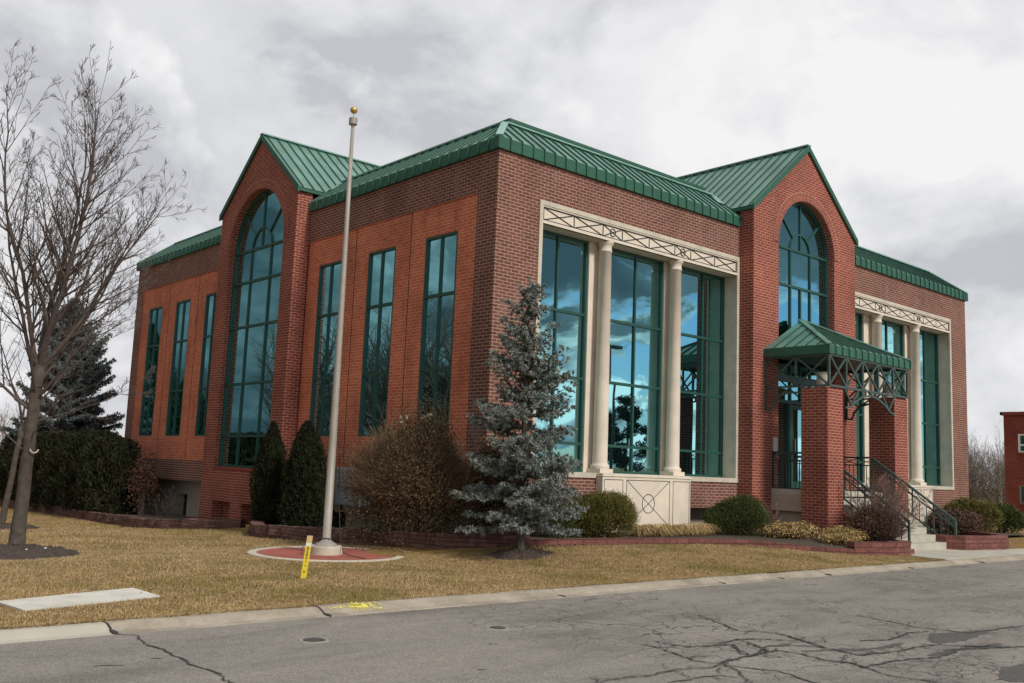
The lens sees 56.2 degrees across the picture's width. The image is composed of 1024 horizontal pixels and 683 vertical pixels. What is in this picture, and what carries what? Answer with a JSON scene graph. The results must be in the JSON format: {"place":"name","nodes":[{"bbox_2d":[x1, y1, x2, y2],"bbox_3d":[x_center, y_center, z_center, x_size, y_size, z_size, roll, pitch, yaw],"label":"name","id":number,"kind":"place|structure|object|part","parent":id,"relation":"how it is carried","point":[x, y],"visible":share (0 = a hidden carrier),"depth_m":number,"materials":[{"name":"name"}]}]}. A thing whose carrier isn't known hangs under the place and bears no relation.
{"place":"outdoors","nodes":[
{"label":"outdoors","id":0,"kind":"place"},
{"bbox_2d":[111,511,197,519],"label":"soil","id":1,"kind":"structure","parent":0,"point":[151,515],"depth_m":27.92,"materials":[{"name":"brown soil"}]},
{"bbox_2d":[0,433,17,498],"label":"hedge tree","id":2,"kind":"object","parent":1,"relation":"on","point":[5,444],"visible":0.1,"depth_m":33.88,"materials":[{"name":"green plant"}]},
{"bbox_2d":[0,439,22,502],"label":"hedge tree","id":3,"kind":"object","parent":1,"relation":"on","point":[10,454],"visible":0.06,"depth_m":32.88,"materials":[{"name":"green plant"}]},
{"bbox_2d":[12,430,54,503],"bbox_3d":[-15.672,4.370,32.574,2.368,2.718,2.352,9,-10,-41],"label":"hedge tree","id":4,"kind":"object","parent":1,"relation":"on","point":[43,434],"visible":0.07,"depth_m":32.17,"materials":[{"name":"green plant"}]},
{"bbox_2d":[29,429,82,509],"bbox_3d":[-14.787,4.260,31.606,2.457,2.739,2.273,5,-8,-23],"label":"hedge tree","id":5,"kind":"object","parent":1,"relation":"on","point":[50,442],"visible":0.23,"depth_m":31.12,"materials":[{"name":"green plant"}]},
{"bbox_2d":[37,433,80,512],"bbox_3d":[-13.861,4.229,30.677,2.373,2.616,2.438,9,-10,-41],"label":"hedge tree","id":6,"kind":"object","parent":1,"relation":"on","point":[65,441],"visible":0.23,"depth_m":30.11,"materials":[{"name":"green plant"}]},
{"bbox_2d":[49,428,121,511],"bbox_3d":[-13.033,4.079,29.852,2.347,2.750,2.329,3,-8,-7],"label":"hedge tree","id":7,"kind":"object","parent":1,"relation":"on","point":[84,439],"visible":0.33,"depth_m":29.25,"materials":[{"name":"green plant"}]},
{"bbox_2d":[70,435,149,513],"bbox_3d":[-12.131,4.072,28.853,2.296,2.558,2.355,9,-10,-41],"label":"hedge tree","id":8,"kind":"object","parent":1,"relation":"on","point":[120,452],"visible":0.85,"depth_m":28.31,"materials":[{"name":"green plant"}]},
{"bbox_2d":[123,443,161,514],"bbox_3d":[-10.822,4.112,28.169,0.971,2.251,1.110,9,-10,-41],"label":"red shrub","id":9,"kind":"object","parent":1,"relation":"on","point":[144,480],"visible":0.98,"depth_m":28.08,"materials":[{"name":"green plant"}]},
{"bbox_2d":[152,484,184,517],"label":"bare shrub","id":10,"kind":"object","parent":1,"relation":"on","point":[170,503],"visible":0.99,"depth_m":26.94,"materials":[{"name":"plant"}]},
{"bbox_2d":[256,547,391,559],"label":"brick paving","id":11,"kind":"structure","parent":0,"point":[293,552],"depth_m":15.31,"materials":[{"name":"red brick"}]},
{"bbox_2d":[301,106,366,558],"bbox_3d":[-2.579,-0.304,15.837,1.160,7.552,0.648,0,-8,16],"label":"flagpole","id":12,"kind":"object","parent":11,"relation":"on","point":[326,545],"visible":0.98,"depth_m":15.75,"materials":[{"name":"metal"}]},
{"bbox_2d":[0,560,1023,682],"bbox_3d":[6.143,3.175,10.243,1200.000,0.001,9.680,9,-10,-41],"label":"road","id":13,"kind":"structure","parent":0,"point":[581,639],"depth_m":8.78,"materials":[{"name":"grey asphalt"}]},
{"bbox_2d":[131,634,233,682],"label":"road crack","id":14,"kind":"object","parent":13,"relation":"on","point":[165,650],"visible":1,"depth_m":7.36,"materials":[{"name":"black asphalt"}]},
{"bbox_2d":[298,637,329,642],"bbox_3d":[-1.731,2.609,8.382,0.270,0.013,0.270,9,-10,-41],"label":"valve cover","id":15,"kind":"object","parent":13,"relation":"on","point":[314,640],"visible":1,"depth_m":8.35,"materials":[{"name":"metal"}]},
{"bbox_2d":[486,626,509,629],"bbox_3d":[-0.139,2.807,9.402,0.240,0.013,0.240,9,-10,-41],"label":"valve cover","id":16,"kind":"object","parent":13,"relation":"on","point":[497,628],"visible":1,"depth_m":9.38,"materials":[{"name":"metal"}]},
{"bbox_2d":[597,664,752,681],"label":"road crack","id":17,"kind":"object","parent":13,"relation":"on","point":[740,673],"visible":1,"depth_m":7.68,"materials":[{"name":"black asphalt"}]},
{"bbox_2d":[668,675,731,682],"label":"road crack","id":18,"kind":"object","parent":13,"relation":"on","point":[699,677],"visible":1,"depth_m":7.46,"materials":[{"name":"black asphalt"}]},
{"bbox_2d":[656,641,750,654],"bbox_3d":[1.745,2.794,8.741,0.806,0.001,0.550,2,-8,-1],"label":"road crack","id":19,"kind":"object","parent":13,"relation":"on","point":[713,645],"visible":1,"depth_m":8.86,"materials":[{"name":"black asphalt"}]},
{"bbox_2d":[713,638,800,644],"bbox_3d":[2.364,2.881,9.223,1.150,0.001,0.280,5,-8,-20],"label":"road crack","id":20,"kind":"object","parent":13,"relation":"on","point":[753,638],"visible":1,"depth_m":9.33,"materials":[{"name":"black asphalt"}]},
{"bbox_2d":[728,665,816,682],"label":"road crack","id":21,"kind":"object","parent":13,"relation":"on","point":[774,670],"visible":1,"depth_m":7.85,"materials":[{"name":"black asphalt"}]},
{"bbox_2d":[757,645,823,653],"bbox_3d":[2.490,2.840,8.882,0.964,0.001,0.288,7,-9,-34],"label":"road crack","id":22,"kind":"object","parent":13,"relation":"on","point":[779,645],"visible":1,"depth_m":8.99,"materials":[{"name":"black asphalt"}]},
{"bbox_2d":[647,644,940,682],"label":"road crack","id":23,"kind":"object","parent":13,"relation":"on","point":[793,652],"visible":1,"depth_m":8.31,"materials":[{"name":"black asphalt"}]},
{"bbox_2d":[588,615,1022,682],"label":"road crack","id":24,"kind":"object","parent":13,"relation":"on","point":[746,680],"visible":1,"depth_m":8.61,"materials":[{"name":"black asphalt"}]},
{"bbox_2d":[699,615,991,654],"bbox_3d":[3.349,2.950,9.457,3.341,0.001,1.589,-1,-8,22],"label":"road crack","id":25,"kind":"object","parent":13,"relation":"on","point":[836,649],"visible":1,"depth_m":9.33,"materials":[{"name":"black asphalt"}]},
{"bbox_2d":[802,643,902,651],"bbox_3d":[3.301,2.904,9.064,1.402,0.001,0.206,7,-9,-29],"label":"road crack","id":26,"kind":"object","parent":13,"relation":"on","point":[880,647],"visible":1,"depth_m":9.03,"materials":[{"name":"asphalt"}]},
{"bbox_2d":[860,631,925,640],"bbox_3d":[3.973,3.032,9.867,1.307,0.001,0.154,9,-10,-41],"label":"road crack","id":27,"kind":"object","parent":13,"relation":"on","point":[898,636],"visible":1,"depth_m":9.87,"materials":[{"name":"black asphalt"}]},
{"bbox_2d":[859,646,1021,667],"bbox_3d":[4.098,2.917,8.958,2.884,0.001,0.290,7,-9,-31],"label":"road crack","id":28,"kind":"object","parent":13,"relation":"on","point":[939,656],"visible":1,"depth_m":8.90,"materials":[{"name":"black asphalt"}]},
{"bbox_2d":[865,616,1023,632],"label":"road crack","id":29,"kind":"object","parent":13,"relation":"on","point":[957,631],"visible":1,"depth_m":10.63,"materials":[{"name":"black asphalt"}]},
{"bbox_2d":[927,629,990,643],"bbox_3d":[4.703,3.097,10.110,1.580,0.001,0.444,9,-10,-41],"label":"road patch","id":30,"kind":"object","parent":13,"relation":"on","point":[940,638],"visible":1,"depth_m":10.01,"materials":[{"name":"grey asphalt"}]},
{"bbox_2d":[928,643,1001,655],"bbox_3d":[4.372,2.973,9.264,1.383,0.001,0.176,8,-9,-37],"label":"road crack","id":31,"kind":"object","parent":13,"relation":"on","point":[945,651],"visible":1,"depth_m":9.19,"materials":[{"name":"asphalt"}]},
{"bbox_2d":[996,663,1023,681],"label":"road patch","id":32,"kind":"object","parent":13,"relation":"on","point":[1015,673],"visible":1,"depth_m":8.12,"materials":[{"name":"grey asphalt"}]},
{"bbox_2d":[0,489,1023,626],"bbox_3d":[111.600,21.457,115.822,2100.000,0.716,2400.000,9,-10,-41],"label":"lawn","id":33,"kind":"structure","parent":0,"point":[1016,543],"depth_m":13.78,"materials":[{"name":"brown plant"}]},
{"bbox_2d":[0,522,39,529],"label":"mulch","id":34,"kind":"object","parent":33,"relation":"on","point":[5,526],"visible":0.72,"depth_m":23.96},
{"bbox_2d":[0,311,94,522],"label":"bare tree","id":35,"kind":"object","parent":34,"relation":"on","point":[8,491],"visible":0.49,"depth_m":24.85,"materials":[{"name":"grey plant"}]},
{"bbox_2d":[0,401,56,449],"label":"woodland","id":36,"kind":"object","parent":33,"relation":"on","point":[1,421],"visible":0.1,"depth_m":96.09,"materials":[{"name":"grey plant"}]},
{"bbox_2d":[0,543,79,560],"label":"mulch","id":37,"kind":"object","parent":33,"relation":"on","point":[13,551],"visible":0.98,"depth_m":14.00,"materials":[{"name":"brown soil"}]},
{"bbox_2d":[0,38,207,544],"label":"bare tree","id":38,"kind":"object","parent":37,"relation":"on","point":[50,319],"visible":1,"depth_m":15.54,"materials":[{"name":"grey plant"}]},
{"bbox_2d":[0,296,124,451],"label":"spruce tree","id":39,"kind":"object","parent":33,"relation":"on","point":[94,372],"visible":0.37,"depth_m":34.78,"materials":[{"name":"green plant"}]},
{"bbox_2d":[0,497,140,524],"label":"stone wall","id":40,"kind":"structure","parent":33,"relation":"on","point":[105,518],"depth_m":28.01,"materials":[{"name":"brown stone"}]},
{"bbox_2d":[0,588,159,610],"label":"concrete slab","id":41,"kind":"structure","parent":33,"relation":"on","point":[66,600],"depth_m":9.67,"materials":[{"name":"grey concrete"}]},
{"bbox_2d":[120,518,245,528],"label":"stone wall","id":42,"kind":"structure","parent":33,"relation":"on","point":[195,523],"depth_m":23.58,"materials":[{"name":"brown stone"}]},
{"bbox_2d":[300,536,312,578],"bbox_3d":[-2.634,2.817,12.250,0.136,0.662,0.029,2,-8,0],"label":"survey stake","id":43,"kind":"object","parent":33,"relation":"on","point":[306,557],"visible":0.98,"depth_m":12.25,"materials":[{"name":"yellow paint"}]},
{"bbox_2d":[247,546,404,561],"bbox_3d":[-2.994,3.497,15.558,2.540,0.124,2.540,9,-10,-41],"label":"concrete ring","id":44,"kind":"object","parent":33,"relation":"on","point":[252,552],"visible":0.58,"depth_m":14.77,"materials":[{"name":"concrete"}]},
{"bbox_2d":[247,520,529,548],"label":"stone wall","id":45,"kind":"structure","parent":33,"relation":"on","point":[258,529],"depth_m":16.80,"materials":[{"name":"brown brick"}]},
{"bbox_2d":[0,555,1023,643],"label":"curb","id":46,"kind":"structure","parent":33,"relation":"on","point":[54,632],"depth_m":10.51,"materials":[{"name":"concrete"}]},
{"bbox_2d":[328,602,381,610],"bbox_3d":[-1.656,2.797,10.106,0.642,0.061,0.306,9,-10,-41],"label":"paint mark","id":47,"kind":"object","parent":46,"relation":"on","point":[362,605],"visible":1,"depth_m":10.15,"materials":[{"name":"yellow paint"}]},
{"bbox_2d":[0,559,945,628],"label":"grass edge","id":48,"kind":"object","parent":46,"relation":"on","point":[167,615],"depth_m":10.31,"materials":[{"name":"grey concrete"}]},
{"bbox_2d":[109,561,984,634],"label":"curb joint","id":49,"kind":"object","parent":46,"relation":"on","point":[113,632],"visible":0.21,"depth_m":9.72,"materials":[{"name":"grey concrete"}]},
{"bbox_2d":[101,546,922,606],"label":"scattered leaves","id":50,"kind":"object","parent":33,"relation":"on","point":[459,587],"visible":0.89,"depth_m":13.20,"materials":[{"name":"brown plant"}]},
{"bbox_2d":[488,547,552,559],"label":"mulch","id":51,"kind":"object","parent":33,"relation":"on","point":[513,553],"visible":0.98,"depth_m":15.37,"materials":[{"name":"brown soil"}]},
{"bbox_2d":[449,276,588,550],"bbox_3d":[0.172,1.199,15.890,2.229,4.697,2.546,1,-8,9],"label":"blue spruce","id":52,"kind":"object","parent":51,"relation":"on","point":[524,511],"visible":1,"depth_m":15.68,"materials":[{"name":"grey plant"}]},
{"bbox_2d":[124,118,968,550],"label":"brick building","id":53,"kind":"structure","parent":33,"relation":"on","point":[770,332],"depth_m":23.24,"materials":[{"name":"red brick"}]},
{"bbox_2d":[139,306,162,435],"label":"window","id":54,"kind":"structure","parent":53,"relation":"in","point":[154,329],"depth_m":31.21,"materials":[{"name":"teal glass"}]},
{"bbox_2d":[165,299,190,435],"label":"window","id":55,"kind":"structure","parent":53,"relation":"in","point":[174,410],"depth_m":29.57,"materials":[{"name":"teal glass"}]},
{"bbox_2d":[183,494,187,514],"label":"basement window","id":56,"kind":"structure","parent":53,"relation":"in","point":[185,497],"depth_m":29.58,"materials":[{"name":"black glass"}]},
{"bbox_2d":[195,292,216,435],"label":"window","id":57,"kind":"structure","parent":53,"relation":"in","point":[205,367],"depth_m":28.06,"materials":[{"name":"teal glass"}]},
{"bbox_2d":[218,190,282,467],"bbox_3d":[-6.758,-0.390,25.355,0.085,7.410,3.120,9,-10,-41],"label":"arched window","id":58,"kind":"structure","parent":53,"relation":"in","point":[246,414],"depth_m":25.50,"materials":[{"name":"teal glass"}]},
{"bbox_2d":[310,260,341,435],"bbox_3d":[-4.424,0.174,22.968,0.085,4.190,1.100,9,-10,-41],"label":"window","id":59,"kind":"structure","parent":53,"relation":"in","point":[329,274],"depth_m":23.05,"materials":[{"name":"teal glass"}]},
{"bbox_2d":[332,511,345,526],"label":"basement window","id":60,"kind":"structure","parent":53,"relation":"in","point":[335,520],"depth_m":22.94,"materials":[{"name":"black glass"}]},
{"bbox_2d":[334,467,371,505],"bbox_3d":[-3.462,3.172,20.963,0.364,0.800,1.010,9,-10,-41],"label":"electrical cabinet","id":61,"kind":"object","parent":53,"relation":"attached to","point":[338,497],"visible":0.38,"depth_m":20.97,"materials":[{"name":"grey metal"}]},
{"bbox_3d":[-3.591,3.152,20.850,0.018,0.740,0.938,9,-10,-41],"label":"cabinet door","id":62,"kind":"part","parent":61,"relation":"part of","materials":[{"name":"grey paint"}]},
{"bbox_2d":[358,246,395,436],"bbox_3d":[-2.966,0.015,21.328,0.085,4.190,1.100,9,-10,-41],"label":"window","id":63,"kind":"structure","parent":53,"relation":"in","point":[381,264],"depth_m":21.37,"materials":[{"name":"teal glass"}]},
{"bbox_2d":[417,231,457,434],"bbox_3d":[-1.508,-0.144,19.688,0.085,4.190,1.100,9,-10,-41],"label":"window","id":64,"kind":"structure","parent":53,"relation":"in","point":[436,347],"depth_m":19.74,"materials":[{"name":"teal glass"}]},
{"bbox_2d":[535,230,587,471],"bbox_3d":[0.868,0.190,19.994,1.795,4.980,0.085,9,-10,-41],"label":"window","id":65,"kind":"structure","parent":53,"relation":"in","point":[564,271],"depth_m":20.29,"materials":[{"name":"teal glass"}]},
{"bbox_2d":[607,248,663,474],"bbox_3d":[2.705,0.476,21.601,1.960,4.980,0.085,9,-10,-41],"label":"window","id":66,"kind":"structure","parent":53,"relation":"in","point":[636,314],"depth_m":21.67,"materials":[{"name":"teal glass"}]},
{"bbox_2d":[679,267,724,477],"bbox_3d":[4.547,0.762,23.210,1.805,4.980,0.085,9,-10,-41],"label":"window","id":67,"kind":"structure","parent":53,"relation":"in","point":[702,293],"depth_m":23.26,"materials":[{"name":"teal glass"}]},
{"bbox_2d":[791,405,800,487],"bbox_3d":[7.451,2.735,24.711,0.870,2.150,0.153,9,-10,-41],"label":"door","id":68,"kind":"structure","parent":53,"relation":"in","point":[796,410],"depth_m":24.66,"materials":[{"name":"teal glass"}]},
{"bbox_2d":[778,203,827,381],"bbox_3d":[7.596,-1.341,25.294,2.660,4.710,0.085,9,-10,-41],"label":"arched window","id":69,"kind":"structure","parent":53,"relation":"in","point":[803,255],"depth_m":25.42,"materials":[{"name":"teal glass"}]},
{"bbox_2d":[855,312,863,482],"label":"window","id":70,"kind":"structure","parent":53,"relation":"in","point":[858,317],"depth_m":28.06,"materials":[{"name":"teal glass"}]},
{"bbox_2d":[882,320,903,395],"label":"window","id":71,"kind":"structure","parent":53,"relation":"in","point":[892,333],"depth_m":29.77,"materials":[{"name":"teal glass"}]},
{"bbox_2d":[919,329,940,485],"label":"window","id":72,"kind":"structure","parent":53,"relation":"in","point":[929,377],"depth_m":31.09,"materials":[{"name":"teal glass"}]},
{"bbox_2d":[513,543,583,547],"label":"fallen leaves","id":73,"kind":"object","parent":33,"relation":"on","point":[553,545],"visible":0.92,"depth_m":16.72,"materials":[{"name":"brown plant"}]},
{"bbox_2d":[529,537,914,555],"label":"retaining wall","id":74,"kind":"structure","parent":33,"relation":"on","point":[592,541],"depth_m":19.16,"materials":[{"name":"red brick"}]},
{"bbox_2d":[848,540,910,549],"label":"retaining wall","id":75,"kind":"structure","parent":33,"relation":"on","point":[895,545],"depth_m":19.95,"materials":[{"name":"red brick"}]},
{"bbox_2d":[928,530,1008,549],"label":"retaining wall","id":76,"kind":"structure","parent":33,"relation":"on","point":[972,540],"depth_m":22.78,"materials":[{"name":"red brick"}]},
{"bbox_2d":[968,421,1005,504],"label":"woodland","id":77,"kind":"object","parent":33,"relation":"on","point":[996,485],"visible":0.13,"depth_m":80.05,"materials":[{"name":"grey plant"}]},
{"bbox_2d":[1000,412,1023,523],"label":"brick house","id":78,"kind":"structure","parent":33,"relation":"on","point":[1014,451],"depth_m":49.58,"materials":[{"name":"red brick"}]},
{"bbox_2d":[1018,434,1023,451],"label":"window","id":79,"kind":"structure","parent":78,"relation":"in","point":[1020,436],"depth_m":49.47,"materials":[{"name":"white paint"}]},
{"bbox_2d":[1019,486,1023,503],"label":"window","id":80,"kind":"structure","parent":78,"relation":"in","point":[1021,487],"depth_m":49.16,"materials":[{"name":"glass"}]},
{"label":"soil","id":81,"kind":"structure","parent":33,"relation":"on","visible":0},
{"bbox_2d":[247,420,288,524],"bbox_3d":[-5.534,3.070,21.940,0.999,2.535,0.928,9,-10,-41],"label":"arborvitae","id":82,"kind":"object","parent":81,"relation":"on","point":[266,494],"visible":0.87,"depth_m":21.70,"materials":[{"name":"green plant"}]},
{"bbox_2d":[276,420,327,526],"bbox_3d":[-4.534,2.953,20.959,1.135,2.508,1.126,5,-8,-18],"label":"arborvitae","id":83,"kind":"object","parent":81,"relation":"on","point":[303,495],"visible":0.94,"depth_m":20.69,"materials":[{"name":"green plant"}]},
{"bbox_2d":[319,380,483,552],"bbox_3d":[-1.806,2.272,17.543,3.364,3.049,3.010,-2,-9,31],"label":"brown shrub","id":84,"kind":"object","parent":81,"relation":"on","point":[420,473],"visible":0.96,"depth_m":16.88,"materials":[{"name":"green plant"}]},
{"bbox_2d":[400,410,432,422],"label":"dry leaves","id":85,"kind":"object","parent":84,"relation":"on","point":[421,417],"visible":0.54,"depth_m":17.38,"materials":[{"name":"brown plant"}]},
{"bbox_2d":[461,431,531,526],"bbox_3d":[-0.290,2.601,17.141,1.409,2.084,1.452,9,-10,-41],"label":"brown shrub","id":86,"kind":"object","parent":81,"relation":"on","point":[481,506],"visible":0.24,"depth_m":16.93,"materials":[{"name":"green plant"}]},
{"bbox_2d":[0,0,1023,488],"label":"sky","id":87,"kind":"structure","parent":0,"point":[911,112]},
{"bbox_2d":[624,524,654,536],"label":"ornamental grass","id":88,"kind":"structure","parent":0,"point":[642,530],"depth_m":19.08,"materials":[{"name":"beige plant"}]},
{"bbox_2d":[647,523,674,536],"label":"ornamental grass","id":89,"kind":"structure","parent":0,"point":[662,530],"depth_m":19.32,"materials":[{"name":"beige plant"}]},
{"bbox_2d":[658,523,686,535],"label":"ornamental grass","id":90,"kind":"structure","parent":0,"point":[677,528],"depth_m":19.75,"materials":[{"name":"beige plant"}]},
{"bbox_2d":[678,523,705,535],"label":"ornamental grass","id":91,"kind":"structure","parent":0,"point":[691,530],"depth_m":19.98,"materials":[{"name":"beige plant"}]},
{"bbox_2d":[527,530,869,548],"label":"soil","id":92,"kind":"structure","parent":0,"point":[813,541],"depth_m":20.18,"materials":[{"name":"brown soil"}]},
{"bbox_2d":[531,498,582,538],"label":"yew bush","id":93,"kind":"object","parent":92,"relation":"on","point":[566,523],"visible":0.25,"depth_m":17.73,"materials":[{"name":"green plant"}]},
{"bbox_2d":[566,489,640,537],"bbox_3d":[1.762,3.369,18.658,2.184,1.034,1.491,9,-10,-41],"label":"yew bush","id":94,"kind":"object","parent":92,"relation":"on","point":[613,510],"visible":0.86,"depth_m":18.23,"materials":[{"name":"green plant"}]},
{"bbox_2d":[701,492,773,535],"bbox_3d":[4.960,3.856,21.451,2.440,1.057,1.479,9,-10,-41],"label":"yew bush","id":95,"kind":"object","parent":92,"relation":"on","point":[737,514],"visible":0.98,"depth_m":21.00,"materials":[{"name":"green plant"}]},
{"bbox_2d":[766,502,782,531],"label":"bare shrub","id":96,"kind":"object","parent":92,"relation":"on","point":[774,519],"visible":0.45,"depth_m":22.43,"materials":[{"name":"brown plant"}]},
{"bbox_2d":[755,519,820,539],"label":"golden shrub","id":97,"kind":"object","parent":92,"relation":"on","point":[793,530],"visible":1,"depth_m":21.22,"materials":[{"name":"yellow plant"}]},
{"bbox_2d":[815,530,861,544],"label":"golden shrub","id":98,"kind":"object","parent":92,"relation":"on","point":[838,539],"visible":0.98,"depth_m":20.21,"materials":[{"name":"yellow plant"}]},
{"bbox_2d":[815,525,871,541],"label":"golden shrub","id":99,"kind":"object","parent":92,"relation":"on","point":[843,530],"visible":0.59,"depth_m":20.88,"materials":[{"name":"yellow plant"}]},
{"bbox_2d":[842,500,904,541],"bbox_3d":[8.140,4.047,21.497,1.888,1.036,1.162,9,-10,-41],"label":"shrub","id":100,"kind":"object","parent":92,"relation":"on","point":[866,519],"visible":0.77,"depth_m":21.17,"materials":[{"name":"red plant"}]},
{"bbox_2d":[838,471,932,541],"bbox_3d":[8.374,3.758,21.639,1.795,1.662,1.941,9,-10,-41],"label":"bare shrub","id":101,"kind":"object","parent":92,"relation":"on","point":[890,507],"visible":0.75,"depth_m":21.35,"materials":[{"name":"brown plant"}]},
{"bbox_2d":[692,523,720,534],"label":"ornamental grass","id":102,"kind":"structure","parent":0,"point":[707,527],"depth_m":20.47,"materials":[{"name":"beige plant"}]},
{"bbox_2d":[911,549,1023,559],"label":"pavement","id":103,"kind":"structure","parent":0,"point":[948,554],"depth_m":21.37,"materials":[{"name":"concrete"}]},
{"bbox_2d":[927,529,1023,534],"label":"soil","id":104,"kind":"structure","parent":0,"point":[929,532],"depth_m":29.42,"materials":[{"name":"brown soil"}]},
{"bbox_2d":[923,507,989,534],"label":"brown bush","id":105,"kind":"object","parent":104,"relation":"on","point":[966,520],"visible":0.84,"depth_m":25.39,"materials":[{"name":"red plant"}]},
{"bbox_2d":[941,497,1006,532],"bbox_3d":[13.182,5.073,27.768,2.201,1.206,1.797,9,-10,-41],"label":"olive shrub","id":106,"kind":"object","parent":104,"relation":"on","point":[992,515],"visible":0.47,"depth_m":27.43,"materials":[{"name":"green plant"}]},
{"bbox_2d":[990,502,1023,533],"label":"green bush","id":107,"kind":"object","parent":104,"relation":"on","point":[1014,517],"visible":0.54,"depth_m":30.13,"materials":[{"name":"green plant"}]}
]}

